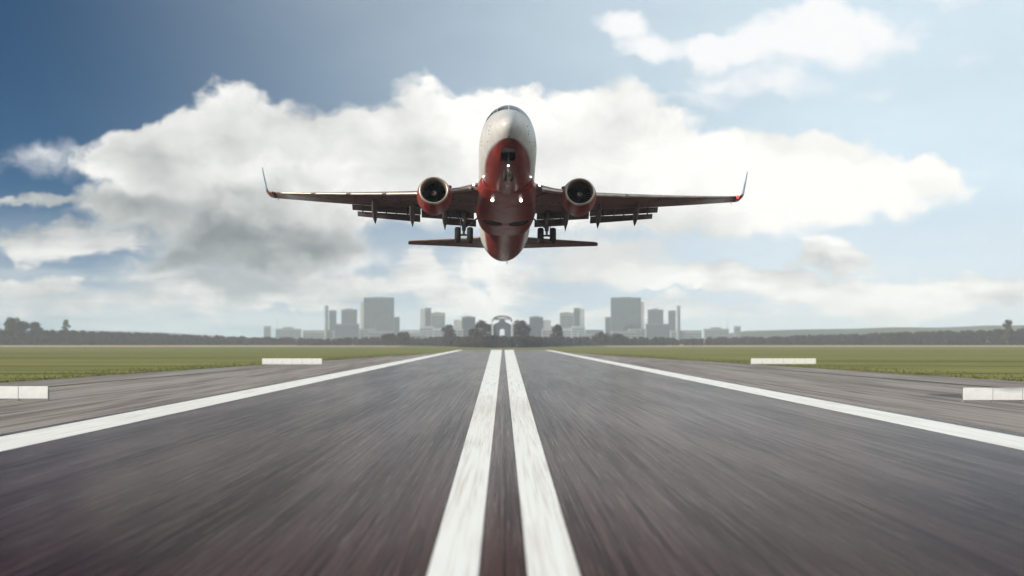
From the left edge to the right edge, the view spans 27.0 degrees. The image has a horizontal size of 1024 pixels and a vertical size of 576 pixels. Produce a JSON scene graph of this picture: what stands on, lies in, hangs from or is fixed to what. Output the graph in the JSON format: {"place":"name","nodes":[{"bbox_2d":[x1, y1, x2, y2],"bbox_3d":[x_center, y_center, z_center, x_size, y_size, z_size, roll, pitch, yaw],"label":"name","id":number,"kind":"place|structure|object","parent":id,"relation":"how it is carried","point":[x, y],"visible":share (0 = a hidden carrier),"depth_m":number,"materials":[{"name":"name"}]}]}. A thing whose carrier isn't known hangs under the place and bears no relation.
{"place":"outdoors","nodes":[
{"label":"outdoors","id":0,"kind":"place"},
{"bbox_2d":[0,330,227,337],"bbox_3d":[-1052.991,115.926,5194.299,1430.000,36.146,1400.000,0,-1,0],"label":"hill","id":1,"kind":"structure","parent":0,"point":[141,332],"depth_m":5043.58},
{"bbox_2d":[262,105,747,260],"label":"passenger jet","id":2,"kind":"object","parent":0,"point":[506,198],"visible":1,"depth_m":146.89,"materials":[{"name":"paint"}]},
{"bbox_2d":[0,342,1023,387],"bbox_3d":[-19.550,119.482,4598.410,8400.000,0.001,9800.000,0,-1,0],"label":"ground","id":3,"kind":"structure","parent":0,"point":[27,361],"depth_m":680.89,"materials":[{"name":"green plant"}]},
{"bbox_2d":[59,319,71,344],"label":"tree","id":4,"kind":"object","parent":3,"relation":"on","point":[66,332],"visible":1,"depth_m":2325.79,"materials":[{"name":"green plant"}]},
{"bbox_2d":[0,329,318,344],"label":"woodland","id":5,"kind":"object","parent":3,"relation":"on","point":[54,337],"visible":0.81,"depth_m":2398.87,"materials":[{"name":"green plant"}]},
{"bbox_2d":[0,353,436,433],"bbox_3d":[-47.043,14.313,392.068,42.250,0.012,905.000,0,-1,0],"label":"runway shoulder","id":6,"kind":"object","parent":3,"relation":"on","point":[74,399],"visible":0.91,"depth_m":208.19},
{"bbox_2d":[0,386,49,400],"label":"marker board","id":7,"kind":"object","parent":6,"relation":"on","point":[25,392],"visible":1,"depth_m":161.81,"materials":[{"name":"grey"}]},
{"bbox_2d":[262,358,321,363],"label":"marker board","id":8,"kind":"object","parent":6,"relation":"on","point":[291,360],"visible":0.93,"depth_m":404.05,"materials":[{"name":"grey"}]},
{"bbox_2d":[264,326,270,336],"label":"silo block","id":9,"kind":"structure","parent":3,"relation":"on","point":[267,331],"depth_m":4698.79,"materials":[{"name":"grey concrete"}]},
{"bbox_2d":[276,327,300,340],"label":"church hall","id":10,"kind":"structure","parent":3,"relation":"on","point":[289,332],"depth_m":4557.01,"materials":[{"name":"grey concrete"}]},
{"bbox_2d":[303,330,334,340],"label":"warehouse","id":11,"kind":"structure","parent":3,"relation":"on","point":[315,334],"depth_m":4272.34,"materials":[{"name":"grey concrete"}]},
{"bbox_2d":[324,306,327,339],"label":"chimney tower","id":12,"kind":"structure","parent":3,"relation":"on","point":[325,322],"depth_m":4269.95,"materials":[{"name":"grey concrete"}]},
{"bbox_2d":[329,310,335,329],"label":"office slab","id":13,"kind":"structure","parent":3,"relation":"on","point":[332,318],"depth_m":4344.19,"materials":[{"name":"concrete"}]},
{"bbox_2d":[335,324,358,339],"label":"warehouse","id":14,"kind":"structure","parent":3,"relation":"on","point":[342,331],"depth_m":4058.89,"materials":[{"name":"concrete"}]},
{"bbox_2d":[341,308,356,323],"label":"office block","id":15,"kind":"structure","parent":3,"relation":"on","point":[348,315],"depth_m":4415.51,"materials":[{"name":"concrete"}]},
{"bbox_2d":[359,329,375,338],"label":"terrace house","id":16,"kind":"structure","parent":3,"relation":"on","point":[363,333],"depth_m":3748.12,"materials":[{"name":"grey concrete"}]},
{"bbox_2d":[360,297,393,332],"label":"office tower","id":17,"kind":"structure","parent":3,"relation":"on","point":[377,313],"depth_m":4415.91,"materials":[{"name":"concrete"}]},
{"bbox_2d":[368,331,392,337],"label":"terrace house","id":18,"kind":"structure","parent":3,"relation":"on","point":[376,334],"depth_m":3703.11,"materials":[{"name":"grey concrete"}]},
{"bbox_2d":[394,317,399,335],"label":"tower annex","id":19,"kind":"object","parent":3,"relation":"on","point":[396,325],"visible":0.73,"depth_m":4387.49,"materials":[{"name":"concrete"}]},
{"bbox_2d":[401,330,419,336],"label":"terrace house","id":20,"kind":"structure","parent":3,"relation":"on","point":[413,331],"depth_m":3998.45,"materials":[{"name":"white concrete"}]},
{"bbox_2d":[410,333,426,338],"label":"terrace house","id":21,"kind":"structure","parent":3,"relation":"on","point":[420,335],"depth_m":3598.42,"materials":[{"name":"grey concrete"}]},
{"bbox_2d":[420,308,430,325],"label":"office slab","id":22,"kind":"structure","parent":3,"relation":"on","point":[425,316],"depth_m":4131.43,"materials":[{"name":"concrete"}]},
{"bbox_2d":[420,326,433,337],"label":"terrace house","id":23,"kind":"structure","parent":3,"relation":"on","point":[428,330],"depth_m":3966.56,"materials":[{"name":"white concrete"}]},
{"bbox_2d":[433,328,441,336],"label":"terrace house","id":24,"kind":"structure","parent":3,"relation":"on","point":[437,332],"depth_m":3918.61,"materials":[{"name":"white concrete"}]},
{"bbox_2d":[431,312,444,327],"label":"office block","id":25,"kind":"structure","parent":3,"relation":"on","point":[437,319],"depth_m":4160.14,"materials":[{"name":"grey concrete"}]},
{"bbox_2d":[441,324,455,340],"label":"tree","id":26,"kind":"object","parent":3,"relation":"on","point":[448,332],"visible":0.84,"depth_m":1896.78,"materials":[{"name":"green plant"}]},
{"bbox_2d":[453,329,462,336],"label":"terrace house","id":27,"kind":"structure","parent":3,"relation":"on","point":[458,332],"depth_m":2899.07,"materials":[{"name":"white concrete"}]},
{"bbox_2d":[454,316,475,336],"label":"apartment block","id":28,"kind":"structure","parent":3,"relation":"on","point":[466,323],"depth_m":3149.45,"materials":[{"name":"concrete"}]},
{"bbox_2d":[468,320,490,336],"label":"tree","id":29,"kind":"object","parent":3,"relation":"on","point":[484,325],"visible":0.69,"depth_m":1747.23,"materials":[{"name":"green plant"}]},
{"bbox_2d":[483,315,520,337],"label":"arched gate","id":30,"kind":"structure","parent":3,"relation":"on","point":[501,324],"depth_m":1649.75,"materials":[{"name":"concrete"}]},
{"bbox_2d":[0,350,1023,575],"bbox_3d":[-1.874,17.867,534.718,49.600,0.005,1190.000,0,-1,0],"label":"runway","id":31,"kind":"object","parent":3,"relation":"on","point":[503,463],"visible":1,"depth_m":68.03,"materials":[{"name":"grey asphalt"}]},
{"bbox_2d":[0,345,1023,346],"bbox_3d":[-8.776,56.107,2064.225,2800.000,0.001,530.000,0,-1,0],"label":"dry grass strip","id":32,"kind":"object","parent":3,"relation":"on","point":[612,346],"visible":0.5,"depth_m":1858.81,"materials":[{"name":"plant"}]},
{"bbox_2d":[0,329,4,342],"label":"tree","id":33,"kind":"object","parent":32,"relation":"on","point":[2,334],"visible":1,"depth_m":2285.89,"materials":[{"name":"green plant"}]},
{"bbox_2d":[1,317,23,345],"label":"tree","id":34,"kind":"object","parent":32,"relation":"on","point":[11,325],"visible":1,"depth_m":2294.49,"materials":[{"name":"green plant"}]},
{"bbox_2d":[15,321,32,344],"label":"tree","id":35,"kind":"object","parent":32,"relation":"on","point":[24,338],"visible":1,"depth_m":2307.00,"materials":[{"name":"green plant"}]},
{"bbox_2d":[26,321,42,344],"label":"tree","id":36,"kind":"object","parent":32,"relation":"on","point":[36,330],"visible":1,"depth_m":2314.73,"materials":[{"name":"green plant"}]},
{"bbox_2d":[381,333,395,345],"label":"tree","id":37,"kind":"object","parent":32,"relation":"on","point":[388,338],"visible":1,"depth_m":2047.07,"materials":[{"name":"green plant"}]},
{"bbox_2d":[394,331,409,344],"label":"tree","id":38,"kind":"object","parent":32,"relation":"on","point":[402,338],"visible":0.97,"depth_m":2093.88,"materials":[{"name":"green plant"}]},
{"bbox_2d":[591,331,610,345],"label":"tree","id":39,"kind":"object","parent":32,"relation":"on","point":[601,336],"visible":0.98,"depth_m":2095.63,"materials":[{"name":"grey plant"}]},
{"bbox_2d":[609,333,626,345],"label":"tree","id":40,"kind":"object","parent":32,"relation":"on","point":[617,338],"visible":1,"depth_m":2049.25,"materials":[{"name":"grey plant"}]},
{"bbox_2d":[297,335,727,347],"bbox_3d":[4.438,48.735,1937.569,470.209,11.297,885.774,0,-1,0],"label":"hedgerow","id":41,"kind":"object","parent":3,"relation":"on","point":[500,341],"visible":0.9,"depth_m":2163.14,"materials":[{"name":"green plant"}]},
{"bbox_2d":[513,320,530,335],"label":"tree","id":42,"kind":"object","parent":3,"relation":"on","point":[520,325],"visible":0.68,"depth_m":1748.31,"materials":[{"name":"grey plant"}]},
{"bbox_2d":[529,316,550,336],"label":"apartment block","id":43,"kind":"structure","parent":3,"relation":"on","point":[538,323],"depth_m":3149.82,"materials":[{"name":"concrete"}]},
{"bbox_2d":[541,329,552,337],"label":"terrace house","id":44,"kind":"structure","parent":3,"relation":"on","point":[546,332],"depth_m":2899.57,"materials":[{"name":"white concrete"}]},
{"bbox_2d":[550,324,564,342],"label":"tree","id":45,"kind":"object","parent":3,"relation":"on","point":[556,328],"visible":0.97,"depth_m":1897.69,"materials":[{"name":"grey plant"}]},
{"bbox_2d":[559,312,573,327],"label":"office block","id":46,"kind":"structure","parent":3,"relation":"on","point":[566,319],"depth_m":4161.21,"materials":[{"name":"grey concrete"}]},
{"bbox_2d":[563,328,570,337],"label":"terrace house","id":47,"kind":"structure","parent":3,"relation":"on","point":[566,332],"depth_m":3919.63,"materials":[{"name":"white concrete"}]},
{"bbox_2d":[571,326,584,337],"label":"terrace house","id":48,"kind":"structure","parent":3,"relation":"on","point":[575,330],"depth_m":3967.77,"materials":[{"name":"white concrete"}]},
{"bbox_2d":[573,308,584,325],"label":"office slab","id":49,"kind":"structure","parent":3,"relation":"on","point":[579,316],"depth_m":4132.72,"materials":[{"name":"concrete"}]},
{"bbox_2d":[577,333,593,338],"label":"terrace house","id":50,"kind":"structure","parent":3,"relation":"on","point":[589,335],"depth_m":3599.64,"materials":[{"name":"grey concrete"}]},
{"bbox_2d":[585,330,603,336],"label":"terrace house","id":51,"kind":"structure","parent":3,"relation":"on","point":[592,331],"depth_m":3999.90,"materials":[{"name":"white concrete"}]},
{"bbox_2d":[605,317,610,336],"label":"tower annex","id":52,"kind":"object","parent":3,"relation":"on","point":[608,325],"visible":0.77,"depth_m":4389.30,"materials":[{"name":"concrete"}]},
{"bbox_2d":[611,331,636,338],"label":"terrace house","id":53,"kind":"structure","parent":3,"relation":"on","point":[630,334],"depth_m":3704.99,"materials":[{"name":"grey concrete"}]},
{"bbox_2d":[611,297,643,333],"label":"office tower","id":54,"kind":"structure","parent":3,"relation":"on","point":[627,313],"depth_m":4418.11,"materials":[{"name":"concrete"}]},
{"bbox_2d":[628,329,644,339],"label":"terrace house","id":55,"kind":"structure","parent":3,"relation":"on","point":[640,332],"depth_m":3750.20,"materials":[{"name":"grey concrete"}]},
{"bbox_2d":[648,308,662,323],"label":"office block","id":56,"kind":"structure","parent":3,"relation":"on","point":[655,315],"depth_m":4418.19,"materials":[{"name":"concrete"}]},
{"bbox_2d":[645,324,669,339],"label":"warehouse","id":57,"kind":"structure","parent":3,"relation":"on","point":[652,331],"depth_m":4061.41,"materials":[{"name":"concrete"}]},
{"bbox_2d":[668,310,675,329],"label":"office slab","id":58,"kind":"structure","parent":3,"relation":"on","point":[672,318],"depth_m":4347.20,"materials":[{"name":"concrete"}]},
{"bbox_2d":[676,306,679,341],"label":"chimney tower","id":59,"kind":"structure","parent":3,"relation":"on","point":[678,322],"depth_m":4272.84,"materials":[{"name":"grey concrete"}]},
{"bbox_2d":[670,330,701,343],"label":"warehouse","id":60,"kind":"structure","parent":3,"relation":"on","point":[689,334],"depth_m":4275.50,"materials":[{"name":"grey concrete"}]},
{"bbox_2d":[703,327,728,341],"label":"building","id":61,"kind":"structure","parent":3,"relation":"on","point":[714,332],"depth_m":4560.90,"materials":[{"name":"grey concrete"}]},
{"bbox_2d":[733,326,740,337],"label":"silo block","id":62,"kind":"structure","parent":3,"relation":"on","point":[737,331],"depth_m":4703.18,"materials":[{"name":"grey concrete"}]},
{"bbox_2d":[571,353,1023,433],"bbox_3d":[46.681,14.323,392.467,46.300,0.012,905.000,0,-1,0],"label":"runway shoulder","id":63,"kind":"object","parent":3,"relation":"on","point":[934,397],"visible":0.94,"depth_m":212.80},
{"bbox_2d":[750,358,816,364],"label":"marker board","id":64,"kind":"object","parent":63,"relation":"on","point":[794,361],"visible":0.98,"depth_m":409.04,"materials":[{"name":"grey"}]},
{"bbox_2d":[961,388,1023,401],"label":"marker board","id":65,"kind":"object","parent":63,"relation":"on","point":[992,394],"visible":1,"depth_m":157.85,"materials":[{"name":"grey"}]},
{"bbox_2d":[707,328,1023,344],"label":"woodland","id":66,"kind":"object","parent":3,"relation":"on","point":[970,337],"visible":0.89,"depth_m":2405.45,"materials":[{"name":"green plant"}]},
{"bbox_2d":[1000,319,1015,344],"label":"tree","id":67,"kind":"object","parent":3,"relation":"on","point":[1009,332],"visible":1,"depth_m":2359.77,"materials":[{"name":"grey plant"}]},
{"bbox_2d":[0,0,1023,337],"label":"sky","id":68,"kind":"structure","parent":0,"point":[879,144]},
{"bbox_2d":[702,325,1023,342],"bbox_3d":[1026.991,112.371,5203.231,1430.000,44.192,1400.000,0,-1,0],"label":"hill","id":69,"kind":"structure","parent":0,"point":[786,333],"depth_m":4886.09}
]}

